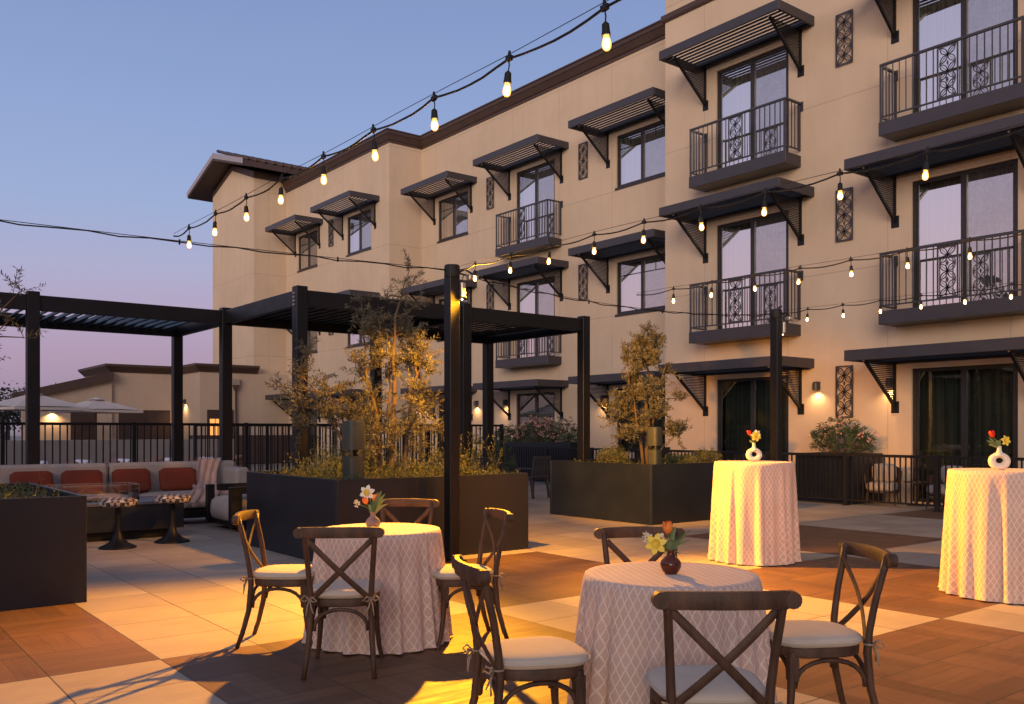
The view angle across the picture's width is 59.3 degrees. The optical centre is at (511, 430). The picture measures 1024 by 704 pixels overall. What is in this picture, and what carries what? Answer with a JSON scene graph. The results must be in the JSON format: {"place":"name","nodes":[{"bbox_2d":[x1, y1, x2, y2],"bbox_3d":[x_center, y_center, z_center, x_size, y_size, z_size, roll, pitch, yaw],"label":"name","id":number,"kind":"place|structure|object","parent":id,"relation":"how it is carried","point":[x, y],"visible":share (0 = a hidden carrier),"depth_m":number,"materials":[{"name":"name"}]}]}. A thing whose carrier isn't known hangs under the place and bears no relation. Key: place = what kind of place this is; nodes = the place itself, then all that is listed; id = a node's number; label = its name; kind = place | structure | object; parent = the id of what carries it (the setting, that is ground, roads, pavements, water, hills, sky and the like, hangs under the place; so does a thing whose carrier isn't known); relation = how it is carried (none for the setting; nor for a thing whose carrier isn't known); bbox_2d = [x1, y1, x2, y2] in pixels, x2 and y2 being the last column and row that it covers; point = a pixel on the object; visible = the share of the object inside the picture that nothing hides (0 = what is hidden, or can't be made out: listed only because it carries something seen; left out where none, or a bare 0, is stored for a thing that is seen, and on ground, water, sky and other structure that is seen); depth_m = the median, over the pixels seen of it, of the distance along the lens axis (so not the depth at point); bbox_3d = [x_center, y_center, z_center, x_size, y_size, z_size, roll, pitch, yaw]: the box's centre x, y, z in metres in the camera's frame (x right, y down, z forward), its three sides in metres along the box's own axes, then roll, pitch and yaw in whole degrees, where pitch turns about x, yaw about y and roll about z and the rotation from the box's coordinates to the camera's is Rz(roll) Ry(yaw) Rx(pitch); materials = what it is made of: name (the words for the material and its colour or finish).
{"place":"outdoors","nodes":[
{"label":"outdoors","id":0,"kind":"place"},
{"bbox_2d":[10,436,549,485],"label":"ground","id":1,"kind":"structure","parent":0,"point":[538,483],"depth_m":35.52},
{"bbox_2d":[0,382,20,432],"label":"leafy tree","id":2,"kind":"object","parent":1,"relation":"on","point":[4,390],"visible":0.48,"depth_m":54.24,"materials":[{"name":"green plant"}]},
{"bbox_2d":[0,382,55,439],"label":"leafy tree","id":3,"kind":"object","parent":1,"relation":"on","point":[13,414],"visible":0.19,"depth_m":58.12,"materials":[{"name":"green plant"}]},
{"bbox_2d":[0,394,89,411],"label":"pool parasol","id":4,"kind":"object","parent":1,"relation":"on","point":[49,404],"visible":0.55,"depth_m":32.47,"materials":[{"name":"fabric"}]},
{"bbox_2d":[61,458,87,463],"bbox_3d":[-14.361,1.178,28.368,0.690,0.544,1.956,0,0,23],"label":"pool lounger","id":5,"kind":"object","parent":1,"relation":"on","point":[71,461],"visible":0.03,"depth_m":29.02,"materials":[{"name":"grey fabric"}]},
{"bbox_2d":[48,395,142,422],"bbox_3d":[-16.463,0.005,35.626,2.500,2.890,2.500,0,0,35],"label":"pool parasol","id":6,"kind":"object","parent":1,"relation":"on","point":[95,405],"visible":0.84,"depth_m":35.33,"materials":[{"name":"fabric"}]},
{"bbox_2d":[101,457,128,464],"bbox_3d":[-13.461,1.178,29.327,0.690,0.544,1.956,0,0,23],"label":"pool lounger","id":7,"kind":"object","parent":1,"relation":"on","point":[113,460],"visible":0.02,"depth_m":29.88,"materials":[{"name":"grey fabric"}]},
{"bbox_2d":[5,439,233,464],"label":"wall","id":8,"kind":"structure","parent":1,"relation":"on","point":[10,452],"depth_m":31.66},
{"bbox_2d":[10,363,288,439],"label":"pool pavilion","id":9,"kind":"structure","parent":1,"relation":"on","point":[146,389],"depth_m":39.44,"materials":[{"name":"paint"}]},
{"bbox_2d":[70,413,94,439],"bbox_3d":[-18.143,0.340,38.095,1.000,2.180,0.038,0,0,-38],"label":"door","id":10,"kind":"structure","parent":9,"relation":"in","point":[74,417],"depth_m":38.06,"materials":[{"name":"wood"}]},
{"bbox_2d":[119,410,169,439],"bbox_3d":[-16.224,0.265,39.781,2.200,2.330,0.068,0,0,-38],"label":"double door","id":11,"kind":"structure","parent":9,"relation":"in","point":[148,416],"depth_m":39.82,"materials":[{"name":"wood"}]},
{"bbox_2d":[190,435,291,463],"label":"low wall","id":12,"kind":"structure","parent":1,"relation":"on","point":[252,447],"depth_m":39.22,"materials":[{"name":"paint"}]},
{"bbox_2d":[0,421,503,470],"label":"metal fence","id":13,"kind":"object","parent":1,"relation":"on","point":[246,444],"visible":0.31,"depth_m":17.91,"materials":[{"name":"metal"}]},
{"bbox_2d":[193,426,443,470],"bbox_3d":[-5.563,0.634,28.030,8.720,1.632,0.120,0,0,-38],"label":"metal fence","id":14,"kind":"object","parent":1,"relation":"on","point":[333,440],"visible":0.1,"depth_m":26.83,"materials":[{"name":"metal"}]},
{"bbox_2d":[472,424,516,471],"bbox_3d":[-0.548,0.662,21.822,1.547,1.682,1.182,0,0,-38],"label":"box shrub","id":15,"kind":"object","parent":1,"relation":"on","point":[512,461],"visible":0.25,"depth_m":21.85,"materials":[{"name":"green plant"}]},
{"bbox_2d":[494,441,576,481],"bbox_3d":[0.740,0.890,26.266,0.650,1.120,3.550,0,0,-38],"label":"metal railing","id":16,"kind":"object","parent":1,"relation":"on","point":[550,444],"visible":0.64,"depth_m":25.79,"materials":[{"name":"metal"}]},
{"bbox_2d":[494,423,528,441],"bbox_3d":[-0.009,0.110,27.294,0.901,0.685,1.636,0,0,-38],"label":"oleander shrub","id":17,"kind":"object","parent":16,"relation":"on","point":[508,431],"visible":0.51,"depth_m":27.11,"materials":[{"name":"green plant"}]},
{"bbox_2d":[513,410,556,442],"bbox_3d":[0.702,-0.086,26.352,0.932,1.078,1.771,0,0,-38],"label":"oleander shrub","id":18,"kind":"object","parent":16,"relation":"on","point":[537,427],"visible":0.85,"depth_m":26.26,"materials":[{"name":"green plant"}]},
{"bbox_2d":[541,416,576,441],"bbox_3d":[1.472,0.009,25.386,0.916,0.888,1.541,0,0,-38],"label":"oleander shrub","id":19,"kind":"object","parent":16,"relation":"on","point":[558,436],"visible":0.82,"depth_m":25.33,"materials":[{"name":"green plant"}]},
{"bbox_2d":[187,0,1023,504],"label":"hotel building","id":20,"kind":"structure","parent":1,"relation":"on","point":[683,106],"depth_m":21.44,"materials":[{"name":"paint"}]},
{"bbox_2d":[297,230,317,272],"bbox_3d":[-8.974,-7.880,39.686,0.160,1.600,2.020,0,0,-38],"label":"window","id":21,"kind":"structure","parent":20,"relation":"in","point":[307,246],"depth_m":39.85,"materials":[{"name":"clear glass"}]},
{"bbox_2d":[308,403,316,462],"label":"sliding door","id":22,"kind":"structure","parent":20,"relation":"in","point":[314,420],"depth_m":39.70,"materials":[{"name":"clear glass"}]},
{"bbox_2d":[308,317,317,353],"bbox_3d":[-8.974,-4.150,39.686,0.160,1.600,2.020,0,0,-38],"label":"window","id":23,"kind":"structure","parent":20,"relation":"in","point":[310,333],"depth_m":39.38,"materials":[{"name":"clear glass"}]},
{"bbox_2d":[346,312,369,347],"bbox_3d":[-6.089,-4.150,36.001,0.160,1.600,2.060,0,0,-38],"label":"window","id":24,"kind":"structure","parent":20,"relation":"in","point":[353,340],"depth_m":36.34,"materials":[{"name":"clear glass"}]},
{"bbox_2d":[346,209,370,256],"bbox_3d":[-6.089,-7.880,36.001,0.160,1.600,2.060,0,0,-38],"label":"window","id":25,"kind":"structure","parent":20,"relation":"in","point":[359,227],"depth_m":36.03,"materials":[{"name":"clear glass"}]},
{"bbox_2d":[439,398,443,458],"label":"sliding door","id":26,"kind":"structure","parent":20,"relation":"in","point":[440,406],"depth_m":34.08,"materials":[{"name":"clear glass"}]},
{"bbox_2d":[437,192,467,243],"bbox_3d":[-2.161,-7.880,33.336,0.160,1.600,2.020,0,0,-38],"label":"window","id":27,"kind":"structure","parent":20,"relation":"in","point":[453,212],"depth_m":33.36,"materials":[{"name":"clear glass"}]},
{"bbox_2d":[517,392,554,441],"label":"sliding door","id":28,"kind":"structure","parent":20,"relation":"in","point":[527,403],"depth_m":30.04,"materials":[{"name":"clear glass"}]},
{"bbox_2d":[517,276,554,357],"bbox_3d":[0.813,-3.640,29.594,0.092,2.620,2.000,0,0,-38],"label":"sliding door","id":29,"kind":"structure","parent":20,"relation":"in","point":[527,302],"depth_m":29.55,"materials":[{"name":"clear glass"}]},
{"bbox_2d":[517,161,554,242],"bbox_3d":[0.813,-7.370,29.594,0.092,2.620,2.000,0,0,-38],"label":"sliding door","id":30,"kind":"structure","parent":20,"relation":"in","point":[537,183],"depth_m":29.55,"materials":[{"name":"clear glass"}]},
{"bbox_2d":[615,253,664,316],"bbox_3d":[3.733,-4.150,25.809,0.160,1.600,2.060,0,0,-38],"label":"window","id":31,"kind":"structure","parent":20,"relation":"in","point":[635,276],"depth_m":25.86,"materials":[{"name":"clear glass"}]},
{"bbox_2d":[615,121,664,190],"bbox_3d":[3.733,-7.880,25.809,0.160,1.600,2.060,0,0,-38],"label":"window","id":32,"kind":"structure","parent":20,"relation":"in","point":[640,152],"depth_m":25.83,"materials":[{"name":"clear glass"}]},
{"bbox_2d":[617,388,664,452],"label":"sliding door","id":33,"kind":"structure","parent":20,"relation":"in","point":[657,423],"depth_m":26.28,"materials":[{"name":"clear glass"}]},
{"bbox_2d":[717,376,788,460],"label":"sliding door","id":34,"kind":"structure","parent":20,"relation":"in","point":[743,404],"depth_m":21.40,"materials":[{"name":"clear glass"}]},
{"bbox_2d":[717,211,788,328],"bbox_3d":[5.630,-3.640,21.008,0.092,2.620,2.040,0,0,-38],"label":"sliding door","id":35,"kind":"structure","parent":20,"relation":"in","point":[757,244],"depth_m":20.97,"materials":[{"name":"clear glass"}]},
{"bbox_2d":[717,46,788,168],"bbox_3d":[5.630,-7.370,21.008,0.092,2.620,2.040,0,0,-38],"label":"sliding door","id":36,"kind":"structure","parent":20,"relation":"in","point":[764,78],"depth_m":20.97,"materials":[{"name":"clear glass"}]},
{"bbox_2d":[913,363,1017,502],"bbox_3d":[8.724,0.090,17.245,0.324,2.640,2.000,0,0,-38],"label":"sliding door","id":37,"kind":"structure","parent":20,"relation":"in","point":[956,408],"depth_m":17.32,"materials":[{"name":"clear glass"}]},
{"bbox_2d":[913,159,1017,306],"bbox_3d":[8.632,-3.640,17.173,0.092,2.620,2.000,0,0,-38],"label":"sliding door","id":38,"kind":"structure","parent":20,"relation":"in","point":[980,201],"depth_m":17.12,"materials":[{"name":"clear glass"}]},
{"bbox_2d":[913,0,1017,112],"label":"sliding door","id":39,"kind":"structure","parent":20,"relation":"in","point":[935,22],"depth_m":17.17,"materials":[{"name":"clear glass"}]},
{"bbox_2d":[0,0,664,435],"label":"sky","id":40,"kind":"structure","parent":0,"point":[111,111],"materials":[{"name":"blue"}]},
{"bbox_2d":[472,457,495,470],"bbox_3d":[-0.687,1.000,18.714,0.550,0.908,0.568,0,0,-32],"label":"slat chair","id":41,"kind":"object","parent":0,"point":[484,459],"visible":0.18,"depth_m":18.50,"materials":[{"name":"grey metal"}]},
{"bbox_2d":[0,485,1023,703],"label":"patio","id":42,"kind":"structure","parent":0,"point":[149,621],"depth_m":6.66,"materials":[{"name":"tile"}]},
{"bbox_2d":[0,483,86,610],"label":"tree planter","id":43,"kind":"object","parent":42,"relation":"on","point":[43,551],"visible":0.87,"depth_m":7.40,"materials":[{"name":"metal"}]},
{"bbox_2d":[0,266,47,360],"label":"olive tree","id":44,"kind":"object","parent":43,"relation":"in","point":[7,319],"visible":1,"depth_m":7.92,"materials":[{"name":"green plant"}]},
{"bbox_2d":[0,476,62,498],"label":"ground cover","id":45,"kind":"object","parent":43,"relation":"in","point":[5,494],"visible":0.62,"depth_m":8.33,"materials":[{"name":"plant"}]},
{"bbox_2d":[0,291,221,463],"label":"pergola","id":46,"kind":"object","parent":42,"relation":"on","point":[176,324],"visible":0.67,"depth_m":14.71,"materials":[{"name":"black metal"}]},
{"bbox_2d":[97,497,137,549],"bbox_3d":[-4.866,1.140,11.113,0.464,0.620,0.464,0,0,29],"label":"tulip stool","id":47,"kind":"object","parent":42,"relation":"on","point":[117,541],"visible":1,"depth_m":11.02,"materials":[{"name":"black metal"}]},
{"bbox_2d":[61,482,183,541],"bbox_3d":[-5.861,1.088,11.922,2.710,0.724,1.040,0,0,-38],"label":"fire table","id":48,"kind":"object","parent":42,"relation":"on","point":[146,517],"visible":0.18,"depth_m":12.01,"materials":[{"name":"metal"}]},
{"bbox_2d":[0,460,249,518],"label":"outdoor sofa","id":49,"kind":"object","parent":42,"relation":"on","point":[229,471],"visible":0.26,"depth_m":13.84,"materials":[{"name":"grey fabric"}]},
{"bbox_2d":[9,471,53,487],"bbox_3d":[-6.916,0.772,12.969,0.560,0.369,0.227,0,0,-41],"label":"throw pillow","id":50,"kind":"object","parent":49,"relation":"on","point":[30,477],"visible":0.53,"depth_m":12.94,"materials":[{"name":"red fabric"}]},
{"bbox_2d":[61,470,102,493],"bbox_3d":[-6.388,0.772,13.382,0.560,0.369,0.227,0,0,-35],"label":"throw pillow","id":51,"kind":"object","parent":49,"relation":"on","point":[81,481],"visible":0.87,"depth_m":13.32,"materials":[{"name":"red fabric"}]},
{"bbox_2d":[111,468,150,492],"bbox_3d":[-5.837,0.772,13.813,0.560,0.369,0.227,0,0,-41],"label":"throw pillow","id":52,"kind":"object","parent":49,"relation":"on","point":[141,477],"visible":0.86,"depth_m":13.74,"materials":[{"name":"red fabric"}]},
{"bbox_2d":[159,467,196,490],"bbox_3d":[-5.285,0.772,14.245,0.560,0.369,0.227,0,0,-35],"label":"throw pillow","id":53,"kind":"object","parent":49,"relation":"on","point":[177,479],"visible":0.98,"depth_m":14.16,"materials":[{"name":"red fabric"}]},
{"bbox_2d":[185,457,220,507],"bbox_3d":[-4.887,0.815,14.402,0.516,0.735,1.416,0,0,-11],"label":"throw blanket","id":54,"kind":"object","parent":49,"relation":"on","point":[206,470],"visible":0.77,"depth_m":14.50,"materials":[{"name":"fabric"}]},
{"bbox_2d":[153,494,190,543],"bbox_3d":[-4.422,1.140,11.715,0.464,0.620,0.464,0,0,29],"label":"tulip stool","id":55,"kind":"object","parent":42,"relation":"on","point":[172,535],"visible":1,"depth_m":11.62,"materials":[{"name":"black metal"}]},
{"bbox_2d":[205,470,269,527],"bbox_3d":[-3.946,1.000,13.459,0.920,0.779,1.040,0,0,-38],"label":"outdoor armchair","id":56,"kind":"object","parent":42,"relation":"on","point":[222,509],"visible":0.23,"depth_m":13.12,"materials":[{"name":"fabric"}]},
{"bbox_2d":[232,509,314,648],"bbox_3d":[-1.599,1.007,6.193,0.568,0.896,0.524,0,0,0],"label":"crossback chair","id":57,"kind":"object","parent":42,"relation":"on","point":[275,577],"visible":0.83,"depth_m":6.01,"materials":[{"name":"brown wood"}]},
{"bbox_2d":[293,527,384,679],"bbox_3d":[-1.020,1.007,5.472,0.524,0.896,0.568,0,0,-3],"label":"crossback chair","id":58,"kind":"object","parent":42,"relation":"on","point":[332,591],"visible":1,"depth_m":5.29,"materials":[{"name":"brown wood"}]},
{"bbox_2d":[301,523,453,654],"bbox_3d":[-0.914,1.065,6.262,1.058,0.759,1.033,0,0,-38],"label":"tablecloth","id":59,"kind":"object","parent":42,"relation":"on","point":[410,559],"visible":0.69,"depth_m":5.87,"materials":[{"name":"fabric"}]},
{"bbox_2d":[366,512,379,526],"bbox_3d":[-0.964,0.625,6.243,0.101,0.120,0.101,0,0,-38],"label":"bud vase","id":60,"kind":"object","parent":59,"relation":"on","point":[372,520],"visible":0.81,"depth_m":6.21,"materials":[{"name":"ceramic"}]},
{"bbox_2d":[354,485,386,512],"bbox_3d":[-0.978,0.497,6.251,0.249,0.242,0.072,0,0,1],"label":"flower bouquet","id":61,"kind":"object","parent":60,"relation":"in","point":[367,492],"visible":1,"depth_m":6.24,"materials":[{"name":"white plant"}]},
{"bbox_2d":[247,467,527,561],"bbox_3d":[-1.580,0.985,11.216,2.580,0.930,2.490,0,0,-38],"label":"tree planter","id":62,"kind":"object","parent":42,"relation":"on","point":[286,506],"visible":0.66,"depth_m":10.45,"materials":[{"name":"metal"}]},
{"bbox_2d":[341,420,365,479],"bbox_3d":[-1.740,0.271,9.878,0.208,0.758,0.208,0,0,-44],"label":"garden speaker","id":63,"kind":"object","parent":62,"relation":"on","point":[353,437],"visible":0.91,"depth_m":9.80},
{"bbox_2d":[265,248,443,476],"bbox_3d":[-1.877,-0.839,11.441,2.360,2.920,1.517,0,0,-2],"label":"olive tree","id":64,"kind":"object","parent":62,"relation":"in","point":[372,412],"visible":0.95,"depth_m":11.38,"materials":[{"name":"green plant"}]},
{"bbox_2d":[257,435,520,479],"bbox_3d":[-1.569,0.326,11.194,2.699,0.688,2.753,0,0,-38],"label":"ground cover","id":65,"kind":"object","parent":62,"relation":"in","point":[329,467],"visible":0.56,"depth_m":10.60,"materials":[{"name":"plant"}]},
{"bbox_2d":[313,431,505,474],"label":"feather grass","id":66,"kind":"object","parent":62,"relation":"in","point":[472,453],"depth_m":11.08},
{"bbox_2d":[219,285,589,469],"bbox_3d":[-1.781,-0.315,15.859,5.790,3.530,3.170,0,0,-38],"label":"pergola","id":67,"kind":"object","parent":42,"relation":"on","point":[296,308],"visible":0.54,"depth_m":15.23,"materials":[{"name":"black metal"}]},
{"bbox_2d":[380,499,439,524],"bbox_3d":[-0.874,1.007,7.111,0.524,0.896,0.568,0,0,5],"label":"crossback chair","id":68,"kind":"object","parent":42,"relation":"on","point":[431,503],"visible":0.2,"depth_m":7.33,"materials":[{"name":"brown wood"}]},
{"bbox_2d":[400,461,505,470],"bbox_3d":[-1.261,1.075,19.454,2.200,0.750,0.870,0,0,-38],"label":"dining table","id":69,"kind":"object","parent":42,"relation":"on","point":[500,466],"visible":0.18,"depth_m":19.72,"materials":[{"name":"grey metal"}]},
{"bbox_2d":[444,264,478,562],"bbox_3d":[-0.602,-0.195,10.064,0.400,3.290,0.250,0,0,-38],"label":"light post","id":70,"kind":"object","parent":42,"relation":"on","point":[454,289],"visible":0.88,"depth_m":9.97,"materials":[{"name":"black metal"}]},
{"bbox_2d":[0,219,445,270],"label":"support cable","id":71,"kind":"object","parent":70,"relation":"attached to","point":[193,243],"visible":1,"depth_m":8.48,"materials":[{"name":"metal"}]},
{"bbox_2d":[173,0,620,246],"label":"string lights","id":72,"kind":"object","parent":71,"relation":"hanging from","point":[604,8],"visible":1,"depth_m":4.82,"materials":[{"name":"black"}]},
{"bbox_2d":[460,273,772,316],"bbox_3d":[1.674,-1.676,11.852,5.851,0.195,0.031,0,0,-38],"label":"support cable","id":73,"kind":"object","parent":70,"relation":"attached to","point":[589,301],"visible":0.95,"depth_m":11.55,"materials":[{"name":"metal"}]},
{"bbox_2d":[636,229,1023,302],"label":"string lights","id":74,"kind":"object","parent":73,"relation":"hanging from","point":[969,240],"visible":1,"depth_m":9.44,"materials":[{"name":"black"}]},
{"bbox_2d":[456,123,1023,280],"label":"string lights","id":75,"kind":"object","parent":70,"relation":"hanging from","point":[927,151],"visible":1,"depth_m":6.73,"materials":[{"name":"black"}]},
{"bbox_2d":[432,508,513,649],"bbox_3d":[-0.313,1.007,6.238,0.568,0.896,0.524,0,0,-21],"label":"crossback chair","id":76,"kind":"object","parent":42,"relation":"on","point":[446,577],"visible":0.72,"depth_m":6.11,"materials":[{"name":"brown wood"}]},
{"bbox_2d":[451,555,589,703],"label":"crossback chair","id":77,"kind":"object","parent":42,"relation":"on","point":[550,662],"visible":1,"depth_m":3.79,"materials":[{"name":"brown wood"}]},
{"bbox_2d":[516,456,550,498],"bbox_3d":[0.466,1.000,19.363,0.550,0.908,0.568,0,0,-44],"label":"slat chair","id":78,"kind":"object","parent":42,"relation":"on","point":[542,459],"visible":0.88,"depth_m":19.18,"materials":[{"name":"grey metal"}]},
{"bbox_2d":[594,526,684,564],"bbox_3d":[0.741,1.007,4.976,0.524,0.896,0.568,0,0,-1],"label":"crossback chair","id":79,"kind":"object","parent":42,"relation":"on","point":[603,534],"visible":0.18,"depth_m":5.20,"materials":[{"name":"brown wood"}]},
{"bbox_2d":[550,458,733,524],"bbox_3d":[2.380,0.985,15.453,2.500,0.930,2.400,0,0,-38],"label":"tree planter","id":80,"kind":"object","parent":42,"relation":"on","point":[646,494],"visible":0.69,"depth_m":14.36,"materials":[{"name":"metal"}]},
{"bbox_2d":[596,442,631,463],"bbox_3d":[1.674,0.415,14.967,0.642,0.474,0.640,0,0,-38],"label":"box shrub","id":81,"kind":"object","parent":80,"relation":"in","point":[613,458],"visible":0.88,"depth_m":14.87,"materials":[{"name":"green plant"}]},
{"bbox_2d":[595,320,692,463],"bbox_3d":[2.200,-0.640,15.163,1.426,2.508,1.310,0,0,-38],"label":"olive tree","id":82,"kind":"object","parent":80,"relation":"in","point":[645,347],"visible":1,"depth_m":15.05,"materials":[{"name":"green plant"}]},
{"bbox_2d":[647,427,662,463],"bbox_3d":[2.236,0.296,14.095,0.194,0.708,0.194,0,0,-44],"label":"garden speaker","id":83,"kind":"object","parent":80,"relation":"on","point":[654,437],"visible":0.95,"depth_m":14.02},
{"bbox_2d":[662,452,702,463],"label":"box shrub","id":84,"kind":"object","parent":80,"relation":"in","point":[672,459],"visible":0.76,"depth_m":14.69,"materials":[{"name":"green plant"}]},
{"bbox_2d":[689,447,722,462],"bbox_3d":[3.313,0.459,15.412,0.715,0.386,0.599,0,0,-38],"label":"box shrub","id":85,"kind":"object","parent":80,"relation":"in","point":[706,456],"visible":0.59,"depth_m":15.32,"materials":[{"name":"green plant"}]},
{"bbox_2d":[634,447,669,457],"bbox_3d":[3.495,0.920,22.422,1.250,1.000,0.060,0,0,-38],"label":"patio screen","id":86,"kind":"object","parent":42,"relation":"on","point":[666,448],"visible":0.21,"depth_m":22.55,"materials":[{"name":"metal"}]},
{"bbox_2d":[567,561,776,703],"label":"tablecloth","id":87,"kind":"object","parent":42,"relation":"on","point":[619,635],"visible":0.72,"depth_m":3.97,"materials":[{"name":"fabric"}]},
{"bbox_2d":[660,549,680,574],"bbox_3d":[0.759,0.626,4.303,0.099,0.118,0.099,0,0,-38],"label":"bud vase","id":88,"kind":"object","parent":87,"relation":"on","point":[670,563],"visible":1,"depth_m":4.27,"materials":[{"name":"brown ceramic"}]},
{"bbox_2d":[643,521,690,554],"bbox_3d":[0.741,0.526,4.302,0.235,0.188,0.094,0,0,-11],"label":"flower bouquet","id":89,"kind":"object","parent":88,"relation":"in","point":[656,543],"visible":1,"depth_m":4.28,"materials":[{"name":"plant"}]},
{"bbox_2d":[645,590,801,703],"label":"crossback chair","id":90,"kind":"object","parent":42,"relation":"on","point":[723,680],"visible":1,"depth_m":3.19,"materials":[{"name":"brown wood"}]},
{"bbox_2d":[707,460,801,565],"bbox_3d":[2.709,0.897,10.083,1.049,1.094,1.043,0,0,-38],"label":"tablecloth","id":91,"kind":"object","parent":42,"relation":"on","point":[754,519],"visible":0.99,"depth_m":9.67,"materials":[{"name":"fabric"}]},
{"bbox_2d":[746,443,761,461],"bbox_3d":[2.707,0.244,10.070,0.177,0.212,0.084,0,0,5],"label":"donut vase","id":92,"kind":"object","parent":91,"relation":"on","point":[751,458],"visible":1,"depth_m":10.05,"materials":[{"name":"white ceramic"}]},
{"bbox_2d":[747,430,760,442],"bbox_3d":[2.714,0.090,10.054,0.162,0.201,0.086,0,0,-3],"label":"flower bouquet","id":93,"kind":"object","parent":92,"relation":"in","point":[756,435],"visible":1,"depth_m":10.04,"materials":[{"name":"yellow plant"}]},
{"bbox_2d":[505,446,1023,511],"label":"metal fence","id":94,"kind":"object","parent":42,"relation":"on","point":[936,505],"visible":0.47,"depth_m":17.32,"materials":[{"name":"metal"}]},
{"bbox_2d":[770,309,793,460],"bbox_3d":[4.083,-0.195,13.732,0.400,3.290,0.250,0,0,-38],"label":"light post","id":95,"kind":"object","parent":42,"relation":"on","point":[777,326],"visible":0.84,"depth_m":13.65,"materials":[{"name":"black metal"}]},
{"bbox_2d":[781,281,1023,320],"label":"string lights","id":96,"kind":"object","parent":95,"relation":"hanging from","point":[921,295],"visible":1,"depth_m":11.95,"materials":[{"name":"black"}]},
{"bbox_2d":[768,541,898,703],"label":"crossback chair","id":97,"kind":"object","parent":42,"relation":"on","point":[833,641],"visible":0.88,"depth_m":4.16,"materials":[{"name":"brown wood"}]},
{"bbox_2d":[797,452,882,504],"bbox_3d":[6.678,0.955,18.374,1.130,0.990,1.260,0,0,-38],"label":"patio planter","id":98,"kind":"object","parent":42,"relation":"on","point":[835,479],"visible":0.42,"depth_m":17.95,"materials":[{"name":"metal"}]},
{"bbox_2d":[808,416,877,453],"bbox_3d":[6.704,0.093,18.326,1.350,0.818,1.434,0,0,-38],"label":"oleander shrub","id":99,"kind":"object","parent":98,"relation":"in","point":[861,438],"visible":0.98,"depth_m":18.19,"materials":[{"name":"green plant"}]},
{"bbox_2d":[864,463,901,505],"bbox_3d":[7.286,1.052,17.675,0.699,0.800,0.649,0,0,32],"label":"woven armchair","id":100,"kind":"object","parent":42,"relation":"on","point":[886,479],"visible":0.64,"depth_m":17.68,"materials":[{"name":"wicker"}]},
{"bbox_2d":[903,481,926,506],"bbox_3d":[7.751,1.215,17.271,0.440,0.470,0.440,0,0,-38],"label":"side table","id":101,"kind":"object","parent":42,"relation":"on","point":[914,482],"visible":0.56,"depth_m":17.25,"materials":[{"name":"metal"}]},
{"bbox_2d":[926,465,962,507],"bbox_3d":[8.074,1.052,16.670,0.649,0.800,0.699,0,0,-29],"label":"woven armchair","id":102,"kind":"object","parent":42,"relation":"on","point":[942,482],"visible":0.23,"depth_m":16.76,"materials":[{"name":"wicker"}]},
{"bbox_2d":[938,468,1023,603],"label":"tablecloth","id":103,"kind":"object","parent":42,"relation":"on","point":[982,553],"visible":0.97,"depth_m":7.62,"materials":[{"name":"fabric"}]},
{"bbox_2d":[988,446,1010,469],"bbox_3d":[4.310,0.244,7.959,0.177,0.212,0.084,0,0,22],"label":"donut vase","id":104,"kind":"object","parent":103,"relation":"on","point":[995,465],"visible":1,"depth_m":7.94,"materials":[{"name":"white ceramic"}]},
{"bbox_2d":[987,430,1010,447],"bbox_3d":[4.298,0.097,7.950,0.207,0.198,0.052,0,0,11],"label":"flower bouquet","id":105,"kind":"object","parent":104,"relation":"in","point":[1005,440],"visible":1,"depth_m":7.95,"materials":[{"name":"yellow plant"}]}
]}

